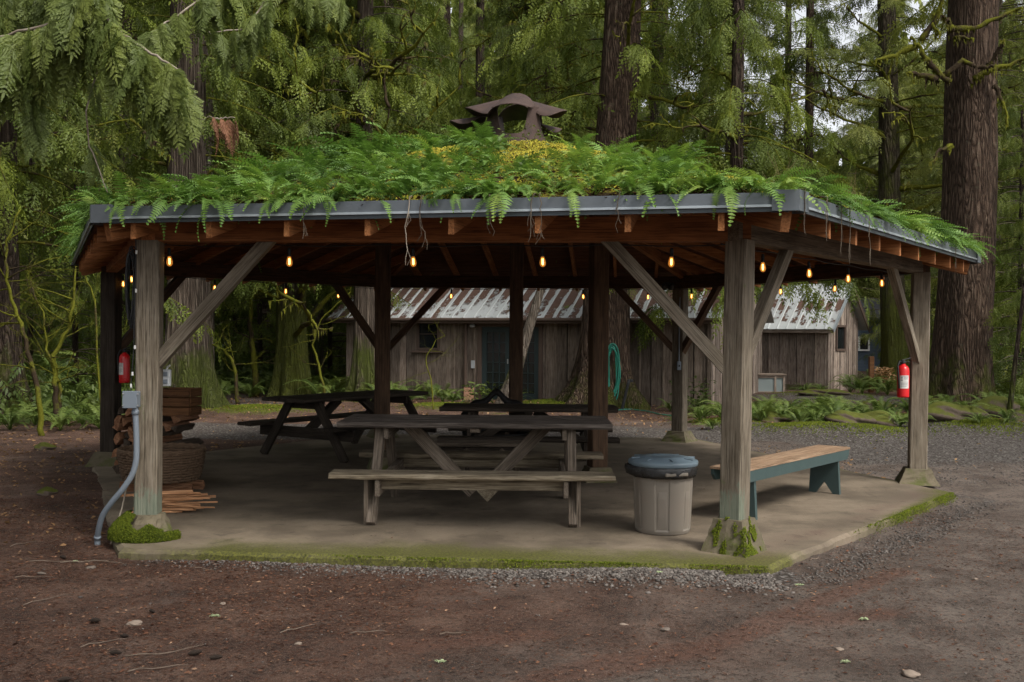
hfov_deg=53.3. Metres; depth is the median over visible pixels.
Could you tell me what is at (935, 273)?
conifer
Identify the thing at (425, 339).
window
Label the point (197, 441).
firewood log
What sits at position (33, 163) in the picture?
young conifer
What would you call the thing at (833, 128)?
sky
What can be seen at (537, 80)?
conifer
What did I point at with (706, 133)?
conifer
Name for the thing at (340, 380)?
sword fern
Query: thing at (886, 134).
fir tree
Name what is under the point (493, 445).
bench
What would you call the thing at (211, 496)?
kindling stick
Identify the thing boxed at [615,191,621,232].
dangling root
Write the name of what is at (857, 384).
sword fern
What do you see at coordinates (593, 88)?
conifer
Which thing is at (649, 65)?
conifer
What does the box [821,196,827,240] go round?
dangling root
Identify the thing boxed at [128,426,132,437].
firewood log
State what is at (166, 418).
firewood log
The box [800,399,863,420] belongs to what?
sword fern
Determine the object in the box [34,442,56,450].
rock
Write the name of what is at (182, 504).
kindling stick
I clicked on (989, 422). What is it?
ground moss
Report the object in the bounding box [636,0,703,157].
conifer
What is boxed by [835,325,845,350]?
window
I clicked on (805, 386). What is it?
sword fern
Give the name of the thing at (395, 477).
picnic table
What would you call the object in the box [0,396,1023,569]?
leaf litter
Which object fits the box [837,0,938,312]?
conifer
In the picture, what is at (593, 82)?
conifer
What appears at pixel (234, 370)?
vine maple
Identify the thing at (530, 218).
dangling root
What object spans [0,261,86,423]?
vine maple
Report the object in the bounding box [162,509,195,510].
kindling stick
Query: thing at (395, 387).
sword fern
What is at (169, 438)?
firewood log
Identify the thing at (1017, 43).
conifer
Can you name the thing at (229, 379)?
sword fern
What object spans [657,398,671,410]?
sword fern
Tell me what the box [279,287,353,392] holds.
vine maple
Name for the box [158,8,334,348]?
conifer
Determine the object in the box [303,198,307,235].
dangling root
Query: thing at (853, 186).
dry weed
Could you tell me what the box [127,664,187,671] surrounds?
twig
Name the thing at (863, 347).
window
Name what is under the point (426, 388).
sword fern
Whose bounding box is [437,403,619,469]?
picnic table
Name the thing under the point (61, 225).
conifer
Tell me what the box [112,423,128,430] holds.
firewood log
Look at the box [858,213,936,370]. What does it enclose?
young conifer
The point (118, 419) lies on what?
firewood log
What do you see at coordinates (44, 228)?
conifer
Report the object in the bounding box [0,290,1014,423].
undergrowth
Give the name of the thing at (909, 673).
stone
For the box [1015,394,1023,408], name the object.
sword fern
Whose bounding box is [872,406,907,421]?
sword fern
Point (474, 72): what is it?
conifer
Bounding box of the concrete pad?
[92,434,952,574]
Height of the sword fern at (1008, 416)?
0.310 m
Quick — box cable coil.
[125,246,135,328]
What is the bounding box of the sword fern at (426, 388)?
[400,379,442,399]
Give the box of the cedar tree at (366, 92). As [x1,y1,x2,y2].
[206,0,469,402]
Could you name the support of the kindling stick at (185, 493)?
on the kindling stick at (188, 498)
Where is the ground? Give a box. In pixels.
[0,358,1023,681]
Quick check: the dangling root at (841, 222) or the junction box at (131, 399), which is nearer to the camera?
the dangling root at (841, 222)
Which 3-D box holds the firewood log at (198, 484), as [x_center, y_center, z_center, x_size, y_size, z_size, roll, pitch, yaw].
[-3.455,1.492,10.658,0.500,0.104,0.061,0,0,11]
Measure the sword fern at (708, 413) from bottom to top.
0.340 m
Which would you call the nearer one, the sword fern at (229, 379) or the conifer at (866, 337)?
the sword fern at (229, 379)
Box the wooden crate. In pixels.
[162,387,201,415]
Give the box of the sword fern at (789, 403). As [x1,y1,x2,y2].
[763,398,828,416]
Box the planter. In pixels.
[464,387,473,399]
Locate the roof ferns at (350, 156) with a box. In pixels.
[37,121,1000,275]
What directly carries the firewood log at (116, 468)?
on the firewood log
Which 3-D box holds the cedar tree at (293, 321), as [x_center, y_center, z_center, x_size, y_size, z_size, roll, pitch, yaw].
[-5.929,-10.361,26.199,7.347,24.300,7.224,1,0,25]
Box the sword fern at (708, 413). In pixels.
[687,404,716,416]
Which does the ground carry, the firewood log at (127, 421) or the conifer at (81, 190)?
the conifer at (81, 190)
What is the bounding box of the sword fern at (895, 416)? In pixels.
[873,409,907,425]
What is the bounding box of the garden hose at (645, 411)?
[618,409,670,415]
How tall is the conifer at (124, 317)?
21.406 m
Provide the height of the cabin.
4.741 m
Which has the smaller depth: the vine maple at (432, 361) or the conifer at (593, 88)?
the vine maple at (432, 361)
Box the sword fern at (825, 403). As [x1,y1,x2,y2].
[792,397,864,420]
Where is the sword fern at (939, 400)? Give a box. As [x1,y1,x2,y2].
[907,396,954,405]
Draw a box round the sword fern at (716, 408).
[705,401,753,415]
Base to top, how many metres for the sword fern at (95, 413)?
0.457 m
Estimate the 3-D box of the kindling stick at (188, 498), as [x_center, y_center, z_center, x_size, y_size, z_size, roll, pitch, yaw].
[-2.966,1.422,9.199,0.344,0.022,0.025,1,21,-10]
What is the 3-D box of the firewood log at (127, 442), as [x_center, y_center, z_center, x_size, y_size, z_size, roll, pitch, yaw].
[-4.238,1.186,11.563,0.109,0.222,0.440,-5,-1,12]
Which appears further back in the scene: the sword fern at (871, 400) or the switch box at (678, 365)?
the sword fern at (871, 400)
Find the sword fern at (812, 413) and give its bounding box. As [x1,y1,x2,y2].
[792,406,833,421]
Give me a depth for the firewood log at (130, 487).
10.43 m
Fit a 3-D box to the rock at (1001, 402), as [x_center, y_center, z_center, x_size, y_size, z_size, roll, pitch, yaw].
[9.353,1.407,19.850,0.959,0.700,0.932,0,1,-42]
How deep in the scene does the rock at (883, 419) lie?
18.19 m
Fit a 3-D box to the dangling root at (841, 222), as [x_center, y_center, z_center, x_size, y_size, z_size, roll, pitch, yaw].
[2.364,-0.821,7.378,0.054,0.393,0.059,1,1,41]
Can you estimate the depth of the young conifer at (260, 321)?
30.96 m
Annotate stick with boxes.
[110,489,126,543]
[131,511,182,512]
[133,494,187,496]
[162,490,192,492]
[162,492,200,494]
[162,497,209,498]
[162,500,189,502]
[162,502,199,506]
[162,507,204,508]
[162,508,193,509]
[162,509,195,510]
[163,497,202,499]
[165,506,214,507]
[178,501,217,502]
[187,493,207,496]
[189,495,215,497]
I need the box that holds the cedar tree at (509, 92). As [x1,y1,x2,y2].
[481,0,591,145]
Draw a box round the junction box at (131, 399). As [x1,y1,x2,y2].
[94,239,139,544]
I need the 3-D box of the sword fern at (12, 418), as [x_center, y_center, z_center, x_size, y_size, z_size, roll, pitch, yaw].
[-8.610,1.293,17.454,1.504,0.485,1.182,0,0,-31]
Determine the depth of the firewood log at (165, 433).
11.34 m
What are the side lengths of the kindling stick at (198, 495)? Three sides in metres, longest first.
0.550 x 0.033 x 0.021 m
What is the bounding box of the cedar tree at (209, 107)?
[206,29,287,365]
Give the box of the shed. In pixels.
[762,283,870,389]
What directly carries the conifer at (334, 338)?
on the ground
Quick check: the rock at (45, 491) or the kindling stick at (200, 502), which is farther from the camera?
the rock at (45, 491)
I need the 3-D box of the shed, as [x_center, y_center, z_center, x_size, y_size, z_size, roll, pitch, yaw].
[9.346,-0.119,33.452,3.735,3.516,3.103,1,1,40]
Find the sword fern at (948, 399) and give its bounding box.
[929,394,976,404]
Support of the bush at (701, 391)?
on the ground
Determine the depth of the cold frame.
30.19 m
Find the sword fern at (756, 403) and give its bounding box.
[752,400,780,408]
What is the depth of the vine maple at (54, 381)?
17.98 m
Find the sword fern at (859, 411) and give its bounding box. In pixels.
[834,404,890,412]
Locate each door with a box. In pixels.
[482,327,508,398]
[523,327,538,399]
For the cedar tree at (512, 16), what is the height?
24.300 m
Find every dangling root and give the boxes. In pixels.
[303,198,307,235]
[404,196,411,264]
[417,195,427,246]
[527,193,535,241]
[536,193,542,242]
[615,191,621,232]
[801,189,805,232]
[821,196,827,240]
[834,200,842,250]
[848,207,850,263]
[864,210,870,263]
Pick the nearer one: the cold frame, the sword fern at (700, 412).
the sword fern at (700, 412)
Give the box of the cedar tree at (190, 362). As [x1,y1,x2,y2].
[17,0,325,408]
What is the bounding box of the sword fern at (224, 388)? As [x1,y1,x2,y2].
[218,377,249,396]
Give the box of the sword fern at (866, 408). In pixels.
[834,400,889,412]
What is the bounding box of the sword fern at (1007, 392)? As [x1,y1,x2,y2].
[996,390,1022,398]
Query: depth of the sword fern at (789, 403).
20.63 m
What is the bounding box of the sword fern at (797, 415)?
[777,404,824,420]
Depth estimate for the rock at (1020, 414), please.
19.61 m
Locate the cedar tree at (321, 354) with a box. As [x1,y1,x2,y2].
[216,7,379,384]
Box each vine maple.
[0,187,69,435]
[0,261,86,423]
[14,266,97,426]
[19,205,128,400]
[212,321,277,404]
[231,284,275,396]
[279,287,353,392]
[399,310,465,409]
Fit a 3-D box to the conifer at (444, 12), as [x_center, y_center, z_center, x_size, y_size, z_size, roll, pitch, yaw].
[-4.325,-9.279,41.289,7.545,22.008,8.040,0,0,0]
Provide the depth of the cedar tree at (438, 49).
30.20 m
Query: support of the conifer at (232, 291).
on the ground
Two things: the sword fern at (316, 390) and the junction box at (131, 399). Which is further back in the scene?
the sword fern at (316, 390)
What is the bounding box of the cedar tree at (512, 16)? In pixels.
[458,0,681,152]
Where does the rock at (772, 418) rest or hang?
on the ground
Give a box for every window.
[416,323,439,349]
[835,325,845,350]
[858,337,869,350]
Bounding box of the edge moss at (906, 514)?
[305,492,957,574]
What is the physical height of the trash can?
0.632 m
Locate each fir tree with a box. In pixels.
[456,0,764,409]
[757,0,1023,389]
[773,0,1023,404]
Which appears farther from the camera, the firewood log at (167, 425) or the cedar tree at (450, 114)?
the cedar tree at (450, 114)
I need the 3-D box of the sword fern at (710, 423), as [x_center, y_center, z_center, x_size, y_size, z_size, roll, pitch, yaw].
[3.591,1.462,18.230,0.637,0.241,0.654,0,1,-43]
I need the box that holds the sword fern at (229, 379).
[218,372,260,389]
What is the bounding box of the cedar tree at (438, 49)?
[230,0,467,363]
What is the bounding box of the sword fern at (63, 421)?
[15,406,99,430]
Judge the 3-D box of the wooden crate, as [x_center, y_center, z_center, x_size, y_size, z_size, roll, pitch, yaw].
[-3.795,0.693,11.625,0.408,0.311,0.334,0,0,6]
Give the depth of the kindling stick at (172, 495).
9.22 m
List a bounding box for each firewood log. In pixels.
[111,448,116,457]
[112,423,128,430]
[112,465,119,473]
[113,431,127,444]
[114,415,132,424]
[118,406,127,413]
[119,481,133,491]
[122,417,132,426]
[124,438,132,445]
[125,408,131,416]
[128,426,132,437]
[162,415,171,421]
[162,483,192,490]
[163,421,189,430]
[163,426,180,435]
[163,433,182,437]
[163,436,181,442]
[171,414,199,423]
[171,423,194,431]
[176,438,203,448]
[180,480,204,489]
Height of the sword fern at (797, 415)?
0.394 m
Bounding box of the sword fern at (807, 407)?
[778,401,842,420]
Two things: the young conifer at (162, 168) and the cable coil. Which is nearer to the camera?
the cable coil
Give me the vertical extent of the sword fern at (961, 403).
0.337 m
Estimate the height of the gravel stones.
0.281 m
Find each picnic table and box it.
[237,389,436,462]
[328,414,615,527]
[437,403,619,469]
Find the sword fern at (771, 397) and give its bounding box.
[752,394,802,411]
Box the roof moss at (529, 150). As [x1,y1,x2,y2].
[109,139,911,229]
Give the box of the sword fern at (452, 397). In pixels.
[436,389,471,401]
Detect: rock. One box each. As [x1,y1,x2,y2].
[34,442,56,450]
[36,486,58,495]
[752,410,793,422]
[797,389,850,395]
[824,410,875,423]
[855,401,897,409]
[864,410,896,426]
[928,401,989,421]
[967,395,1019,419]
[1014,409,1023,420]
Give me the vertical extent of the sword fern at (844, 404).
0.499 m
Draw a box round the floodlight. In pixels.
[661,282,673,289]
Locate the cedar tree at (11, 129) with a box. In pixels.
[0,0,223,419]
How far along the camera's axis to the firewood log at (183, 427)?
11.37 m
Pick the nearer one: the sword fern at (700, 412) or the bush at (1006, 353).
the sword fern at (700, 412)
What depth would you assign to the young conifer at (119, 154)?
28.66 m
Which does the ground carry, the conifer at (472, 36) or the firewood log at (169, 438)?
the conifer at (472, 36)
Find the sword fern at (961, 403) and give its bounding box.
[951,401,990,407]
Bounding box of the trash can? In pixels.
[624,453,697,535]
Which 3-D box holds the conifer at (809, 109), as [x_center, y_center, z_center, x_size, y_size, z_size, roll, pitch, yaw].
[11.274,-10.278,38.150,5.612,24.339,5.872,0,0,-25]
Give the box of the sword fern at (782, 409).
[759,397,817,419]
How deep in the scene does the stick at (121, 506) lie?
8.18 m
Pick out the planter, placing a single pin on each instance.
(466, 393)
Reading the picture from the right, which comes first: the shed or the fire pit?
the shed
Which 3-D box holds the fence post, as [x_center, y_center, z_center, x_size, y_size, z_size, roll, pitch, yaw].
[10.875,1.017,30.869,0.140,1.100,0.140,0,0,0]
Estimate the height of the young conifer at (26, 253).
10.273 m
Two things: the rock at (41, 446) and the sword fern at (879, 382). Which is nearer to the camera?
the rock at (41, 446)
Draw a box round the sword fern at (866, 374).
[853,369,884,381]
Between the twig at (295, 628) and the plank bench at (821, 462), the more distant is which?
the plank bench at (821, 462)
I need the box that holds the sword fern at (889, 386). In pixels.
[862,376,896,394]
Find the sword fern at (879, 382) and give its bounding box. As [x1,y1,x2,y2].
[854,374,896,393]
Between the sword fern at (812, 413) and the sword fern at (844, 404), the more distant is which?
the sword fern at (844, 404)
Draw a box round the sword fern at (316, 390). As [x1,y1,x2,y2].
[283,377,344,393]
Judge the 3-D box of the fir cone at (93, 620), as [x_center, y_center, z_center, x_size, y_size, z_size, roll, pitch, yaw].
[-2.428,1.626,5.939,0.076,0.034,0.036,-2,0,5]
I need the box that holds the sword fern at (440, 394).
[415,383,467,401]
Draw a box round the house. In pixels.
[858,298,880,370]
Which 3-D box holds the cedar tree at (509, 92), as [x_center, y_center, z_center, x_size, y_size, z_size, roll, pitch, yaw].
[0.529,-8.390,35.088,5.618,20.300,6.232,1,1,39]
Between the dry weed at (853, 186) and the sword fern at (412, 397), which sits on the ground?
the sword fern at (412, 397)
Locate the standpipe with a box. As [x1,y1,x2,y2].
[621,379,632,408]
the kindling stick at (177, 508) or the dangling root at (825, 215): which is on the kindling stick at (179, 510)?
the kindling stick at (177, 508)
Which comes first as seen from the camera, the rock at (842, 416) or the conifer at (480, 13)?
the rock at (842, 416)
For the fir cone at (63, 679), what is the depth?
4.95 m
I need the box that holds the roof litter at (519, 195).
[77,143,966,253]
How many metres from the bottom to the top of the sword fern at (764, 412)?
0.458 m
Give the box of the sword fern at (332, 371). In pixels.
[318,363,344,381]
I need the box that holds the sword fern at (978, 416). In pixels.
[959,410,1003,422]
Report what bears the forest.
on the ground
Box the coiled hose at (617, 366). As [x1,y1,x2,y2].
[608,343,620,399]
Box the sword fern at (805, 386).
[788,382,815,390]
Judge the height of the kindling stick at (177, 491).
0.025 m
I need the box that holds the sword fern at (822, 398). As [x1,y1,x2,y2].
[787,388,855,408]
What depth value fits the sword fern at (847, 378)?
30.25 m
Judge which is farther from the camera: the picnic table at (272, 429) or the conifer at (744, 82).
the conifer at (744, 82)
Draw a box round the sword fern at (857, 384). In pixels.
[835,374,886,392]
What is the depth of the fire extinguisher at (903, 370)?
11.30 m
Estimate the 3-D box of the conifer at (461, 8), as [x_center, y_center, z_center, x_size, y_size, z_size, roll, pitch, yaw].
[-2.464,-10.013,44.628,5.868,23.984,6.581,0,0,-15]
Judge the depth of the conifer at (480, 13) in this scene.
40.51 m
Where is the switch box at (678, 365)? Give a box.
[677,297,680,369]
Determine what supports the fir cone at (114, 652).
on the ground
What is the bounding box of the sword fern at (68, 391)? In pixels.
[41,382,98,409]
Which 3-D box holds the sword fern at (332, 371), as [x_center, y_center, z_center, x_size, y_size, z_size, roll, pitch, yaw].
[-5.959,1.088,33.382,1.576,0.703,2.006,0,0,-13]
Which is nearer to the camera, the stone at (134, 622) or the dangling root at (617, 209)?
the stone at (134, 622)
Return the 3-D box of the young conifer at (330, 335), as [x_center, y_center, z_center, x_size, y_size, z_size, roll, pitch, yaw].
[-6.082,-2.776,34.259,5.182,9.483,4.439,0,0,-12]
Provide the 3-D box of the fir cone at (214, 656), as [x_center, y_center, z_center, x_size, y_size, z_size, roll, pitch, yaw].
[-1.537,1.642,5.297,0.070,0.031,0.033,-2,1,-14]
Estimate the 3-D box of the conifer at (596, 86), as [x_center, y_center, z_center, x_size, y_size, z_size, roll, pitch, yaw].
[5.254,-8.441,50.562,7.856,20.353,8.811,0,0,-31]
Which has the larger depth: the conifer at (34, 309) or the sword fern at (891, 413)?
the conifer at (34, 309)
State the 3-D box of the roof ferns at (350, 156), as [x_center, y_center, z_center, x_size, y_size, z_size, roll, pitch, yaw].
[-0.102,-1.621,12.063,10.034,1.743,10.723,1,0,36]
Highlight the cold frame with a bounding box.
[757,373,786,391]
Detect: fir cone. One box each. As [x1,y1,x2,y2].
[57,676,71,681]
[89,617,100,622]
[109,650,121,654]
[188,649,201,654]
[209,654,222,659]
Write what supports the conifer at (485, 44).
on the ground
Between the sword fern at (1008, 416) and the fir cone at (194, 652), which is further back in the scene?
the sword fern at (1008, 416)
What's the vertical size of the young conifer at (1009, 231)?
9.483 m
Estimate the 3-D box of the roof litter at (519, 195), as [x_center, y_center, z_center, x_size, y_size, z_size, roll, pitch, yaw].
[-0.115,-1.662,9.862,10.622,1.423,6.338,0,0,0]
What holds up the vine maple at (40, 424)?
on the ground
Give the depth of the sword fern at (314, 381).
26.79 m
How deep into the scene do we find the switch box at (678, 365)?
15.66 m
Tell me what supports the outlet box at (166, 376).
attached to the picnic shelter
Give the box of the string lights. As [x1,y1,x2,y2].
[117,243,910,297]
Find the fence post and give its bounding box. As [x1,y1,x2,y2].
[868,356,873,391]
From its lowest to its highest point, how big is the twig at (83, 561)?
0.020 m
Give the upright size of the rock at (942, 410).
0.479 m
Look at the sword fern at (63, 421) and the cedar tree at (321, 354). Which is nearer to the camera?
the sword fern at (63, 421)
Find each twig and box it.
[15,575,50,577]
[23,593,72,604]
[60,560,108,562]
[80,638,126,647]
[125,645,200,655]
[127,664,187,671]
[280,624,314,632]
[350,630,382,633]
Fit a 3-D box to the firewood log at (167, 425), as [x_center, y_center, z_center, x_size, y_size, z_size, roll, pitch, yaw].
[-3.796,0.957,11.476,0.186,0.100,0.394,12,3,13]
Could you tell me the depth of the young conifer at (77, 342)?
23.62 m
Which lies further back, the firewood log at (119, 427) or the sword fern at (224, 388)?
the sword fern at (224, 388)
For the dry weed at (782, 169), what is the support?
on the picnic shelter
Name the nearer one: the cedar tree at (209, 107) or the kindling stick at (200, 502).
the kindling stick at (200, 502)
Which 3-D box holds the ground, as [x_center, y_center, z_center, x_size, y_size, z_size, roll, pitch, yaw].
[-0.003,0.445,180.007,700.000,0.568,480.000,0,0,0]
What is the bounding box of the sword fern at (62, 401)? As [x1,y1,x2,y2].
[33,389,91,409]
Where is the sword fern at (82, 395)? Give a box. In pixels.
[63,385,99,410]
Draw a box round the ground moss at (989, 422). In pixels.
[202,391,1023,443]
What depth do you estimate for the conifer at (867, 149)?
59.64 m
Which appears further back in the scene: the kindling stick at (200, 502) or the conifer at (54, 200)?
the conifer at (54, 200)
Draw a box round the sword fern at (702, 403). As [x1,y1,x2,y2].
[687,395,718,408]
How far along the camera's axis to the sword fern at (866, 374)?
33.12 m
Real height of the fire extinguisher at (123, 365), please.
0.444 m
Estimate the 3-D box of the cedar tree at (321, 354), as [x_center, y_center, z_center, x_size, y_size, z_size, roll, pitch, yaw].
[-6.306,-10.425,32.771,7.356,24.300,6.760,1,0,26]
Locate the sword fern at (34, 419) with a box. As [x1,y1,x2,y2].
[0,399,69,424]
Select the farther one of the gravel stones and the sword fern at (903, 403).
the sword fern at (903, 403)
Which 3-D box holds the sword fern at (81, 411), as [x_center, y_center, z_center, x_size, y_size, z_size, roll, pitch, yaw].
[-7.821,1.285,18.561,1.308,0.495,1.273,0,0,-19]
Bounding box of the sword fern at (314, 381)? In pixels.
[310,378,332,386]
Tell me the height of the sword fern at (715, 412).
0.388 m
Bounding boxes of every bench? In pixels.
[435,439,534,470]
[710,445,849,519]
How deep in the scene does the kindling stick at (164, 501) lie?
9.21 m
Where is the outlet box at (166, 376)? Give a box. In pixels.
[163,365,170,385]
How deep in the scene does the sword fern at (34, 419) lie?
18.45 m
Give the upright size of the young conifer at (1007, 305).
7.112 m
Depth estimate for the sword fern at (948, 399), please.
19.91 m
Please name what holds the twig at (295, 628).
on the ground
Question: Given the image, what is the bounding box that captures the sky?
[34,0,1023,330]
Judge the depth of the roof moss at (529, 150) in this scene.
9.28 m
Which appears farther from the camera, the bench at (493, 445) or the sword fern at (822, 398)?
the sword fern at (822, 398)
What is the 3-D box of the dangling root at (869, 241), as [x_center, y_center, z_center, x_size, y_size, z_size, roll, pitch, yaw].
[2.763,-0.804,7.915,0.064,0.428,0.061,0,0,0]
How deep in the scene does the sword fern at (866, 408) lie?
19.99 m
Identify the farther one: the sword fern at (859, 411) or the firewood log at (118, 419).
the sword fern at (859, 411)
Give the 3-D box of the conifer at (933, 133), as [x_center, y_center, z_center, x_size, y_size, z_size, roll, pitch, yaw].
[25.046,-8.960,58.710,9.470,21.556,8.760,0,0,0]
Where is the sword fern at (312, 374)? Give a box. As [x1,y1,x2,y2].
[310,367,338,381]
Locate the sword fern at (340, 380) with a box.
[317,373,348,391]
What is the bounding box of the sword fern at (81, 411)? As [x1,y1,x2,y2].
[44,396,99,424]
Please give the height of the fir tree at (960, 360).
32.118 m
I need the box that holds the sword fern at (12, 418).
[0,402,57,429]
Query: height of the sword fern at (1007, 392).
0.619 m
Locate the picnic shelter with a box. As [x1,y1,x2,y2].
[71,93,980,557]
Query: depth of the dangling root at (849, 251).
7.52 m
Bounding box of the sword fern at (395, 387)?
[390,380,422,389]
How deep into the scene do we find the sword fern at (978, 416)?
17.80 m
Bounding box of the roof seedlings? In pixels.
[104,122,922,232]
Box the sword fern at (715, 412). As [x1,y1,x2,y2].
[697,400,720,416]
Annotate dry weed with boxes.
[762,152,806,185]
[825,168,873,203]
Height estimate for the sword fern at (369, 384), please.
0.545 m
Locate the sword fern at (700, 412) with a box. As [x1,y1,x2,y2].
[687,404,718,420]
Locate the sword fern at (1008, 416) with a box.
[988,406,1023,422]
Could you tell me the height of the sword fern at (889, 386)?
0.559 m
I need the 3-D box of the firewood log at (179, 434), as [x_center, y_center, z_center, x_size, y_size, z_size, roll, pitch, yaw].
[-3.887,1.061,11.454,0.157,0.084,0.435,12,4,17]
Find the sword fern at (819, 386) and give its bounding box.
[807,383,830,388]
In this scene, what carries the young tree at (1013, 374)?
on the ground
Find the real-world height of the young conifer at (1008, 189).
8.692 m
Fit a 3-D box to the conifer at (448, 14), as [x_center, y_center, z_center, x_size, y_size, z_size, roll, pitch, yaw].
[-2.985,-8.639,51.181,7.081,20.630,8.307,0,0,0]
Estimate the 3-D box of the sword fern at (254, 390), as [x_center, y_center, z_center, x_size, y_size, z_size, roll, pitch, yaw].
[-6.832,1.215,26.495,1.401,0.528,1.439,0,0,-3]
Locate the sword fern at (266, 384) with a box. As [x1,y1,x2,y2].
[244,368,271,393]
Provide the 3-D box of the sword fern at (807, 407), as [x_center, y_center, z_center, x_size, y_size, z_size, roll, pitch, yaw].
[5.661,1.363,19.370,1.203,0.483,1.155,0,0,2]
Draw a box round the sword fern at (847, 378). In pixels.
[827,374,870,391]
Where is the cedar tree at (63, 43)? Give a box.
[0,0,350,193]
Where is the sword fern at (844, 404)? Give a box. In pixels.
[810,395,873,412]
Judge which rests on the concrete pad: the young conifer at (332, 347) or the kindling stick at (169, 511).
the kindling stick at (169, 511)
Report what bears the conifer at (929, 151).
on the ground
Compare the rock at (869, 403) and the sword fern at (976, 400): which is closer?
the sword fern at (976, 400)
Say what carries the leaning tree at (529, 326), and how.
on the ground
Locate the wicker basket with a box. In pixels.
[116,442,205,484]
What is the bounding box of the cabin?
[326,285,773,406]
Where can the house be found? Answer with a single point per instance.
(864, 349)
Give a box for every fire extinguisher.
[117,347,130,382]
[897,357,910,397]
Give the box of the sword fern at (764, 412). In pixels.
[752,399,790,420]
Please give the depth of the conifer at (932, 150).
55.77 m
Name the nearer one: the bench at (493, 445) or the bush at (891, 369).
the bench at (493, 445)
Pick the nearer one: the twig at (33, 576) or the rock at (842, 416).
the twig at (33, 576)
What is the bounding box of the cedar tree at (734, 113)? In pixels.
[609,0,868,354]
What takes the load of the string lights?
hanging from the picnic shelter
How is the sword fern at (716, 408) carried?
on the ground
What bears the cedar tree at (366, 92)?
on the ground
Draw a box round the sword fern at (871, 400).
[858,393,907,412]
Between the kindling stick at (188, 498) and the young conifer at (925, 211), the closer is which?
the kindling stick at (188, 498)
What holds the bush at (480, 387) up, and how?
on the ground
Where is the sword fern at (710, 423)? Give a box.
[691,417,720,428]
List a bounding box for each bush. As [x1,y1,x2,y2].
[461,381,495,402]
[667,375,716,410]
[874,367,896,391]
[993,332,1023,402]
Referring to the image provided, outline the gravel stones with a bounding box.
[12,418,1023,679]
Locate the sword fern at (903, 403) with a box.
[887,396,929,413]
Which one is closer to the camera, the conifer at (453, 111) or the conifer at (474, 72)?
the conifer at (453, 111)
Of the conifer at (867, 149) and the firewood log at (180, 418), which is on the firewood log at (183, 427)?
the firewood log at (180, 418)
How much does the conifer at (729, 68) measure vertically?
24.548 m
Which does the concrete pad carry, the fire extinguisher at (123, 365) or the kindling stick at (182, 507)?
the kindling stick at (182, 507)
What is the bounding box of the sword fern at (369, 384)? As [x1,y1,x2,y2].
[356,382,400,390]
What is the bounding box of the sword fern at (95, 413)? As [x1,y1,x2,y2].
[62,403,99,428]
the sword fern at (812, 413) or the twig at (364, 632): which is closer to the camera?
the twig at (364, 632)
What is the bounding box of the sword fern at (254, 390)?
[227,378,270,397]
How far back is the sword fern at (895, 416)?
18.19 m
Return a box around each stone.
[126,620,141,625]
[660,627,669,630]
[902,669,920,677]
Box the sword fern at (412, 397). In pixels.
[391,385,434,399]
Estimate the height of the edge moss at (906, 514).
0.147 m
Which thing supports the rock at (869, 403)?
on the ground
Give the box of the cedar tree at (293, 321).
[99,0,411,396]
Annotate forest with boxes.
[26,0,1023,324]
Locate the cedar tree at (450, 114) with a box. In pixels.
[378,1,456,141]
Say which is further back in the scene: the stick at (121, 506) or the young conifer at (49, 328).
the young conifer at (49, 328)
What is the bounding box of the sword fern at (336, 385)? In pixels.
[305,376,348,392]
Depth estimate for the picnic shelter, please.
8.35 m
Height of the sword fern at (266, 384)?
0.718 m
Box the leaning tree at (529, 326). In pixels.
[495,288,544,403]
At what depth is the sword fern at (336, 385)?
26.63 m
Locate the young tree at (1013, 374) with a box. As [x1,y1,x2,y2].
[1007,279,1023,411]
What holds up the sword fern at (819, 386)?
on the ground
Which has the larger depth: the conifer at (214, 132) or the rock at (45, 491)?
the conifer at (214, 132)
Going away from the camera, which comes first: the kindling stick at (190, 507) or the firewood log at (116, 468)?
the kindling stick at (190, 507)
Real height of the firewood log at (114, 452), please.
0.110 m
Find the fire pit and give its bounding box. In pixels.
[461,388,528,435]
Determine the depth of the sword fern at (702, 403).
22.96 m
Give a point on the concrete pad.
(300, 518)
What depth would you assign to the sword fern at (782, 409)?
20.04 m
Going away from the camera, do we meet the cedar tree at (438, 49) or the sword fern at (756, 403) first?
the sword fern at (756, 403)
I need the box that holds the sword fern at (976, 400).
[957,392,1019,402]
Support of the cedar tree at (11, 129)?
on the ground
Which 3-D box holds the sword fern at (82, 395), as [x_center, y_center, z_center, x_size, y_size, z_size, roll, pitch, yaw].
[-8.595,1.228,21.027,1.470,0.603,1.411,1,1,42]
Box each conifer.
[0,7,161,254]
[17,2,158,346]
[17,27,124,344]
[17,108,99,376]
[17,121,99,377]
[17,151,81,363]
[18,141,71,387]
[19,119,134,388]
[20,102,146,337]
[23,0,275,353]
[33,1,215,347]
[33,92,92,335]
[43,106,166,383]
[62,116,230,384]
[108,1,257,179]
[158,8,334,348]
[159,3,273,358]
[214,142,275,379]
[214,283,315,387]
[217,21,345,372]
[219,5,277,364]
[246,292,345,370]
[254,287,349,382]
[307,0,463,329]
[324,0,457,370]
[431,0,474,132]
[436,0,512,136]
[440,0,486,130]
[452,0,518,144]
[454,1,501,93]
[463,0,534,105]
[490,1,595,145]
[558,0,603,138]
[581,3,650,154]
[581,47,600,133]
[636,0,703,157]
[637,0,701,146]
[638,1,763,166]
[659,0,803,283]
[688,4,782,180]
[708,0,909,332]
[729,0,878,283]
[833,0,941,297]
[834,13,931,352]
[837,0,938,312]
[858,13,1023,347]
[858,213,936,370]
[878,0,1023,389]
[893,0,1023,360]
[900,0,1023,276]
[902,22,946,287]
[903,45,945,329]
[906,180,940,350]
[929,92,1023,398]
[930,124,1023,358]
[984,142,1023,401]
[1002,0,1023,326]
[1003,21,1023,331]

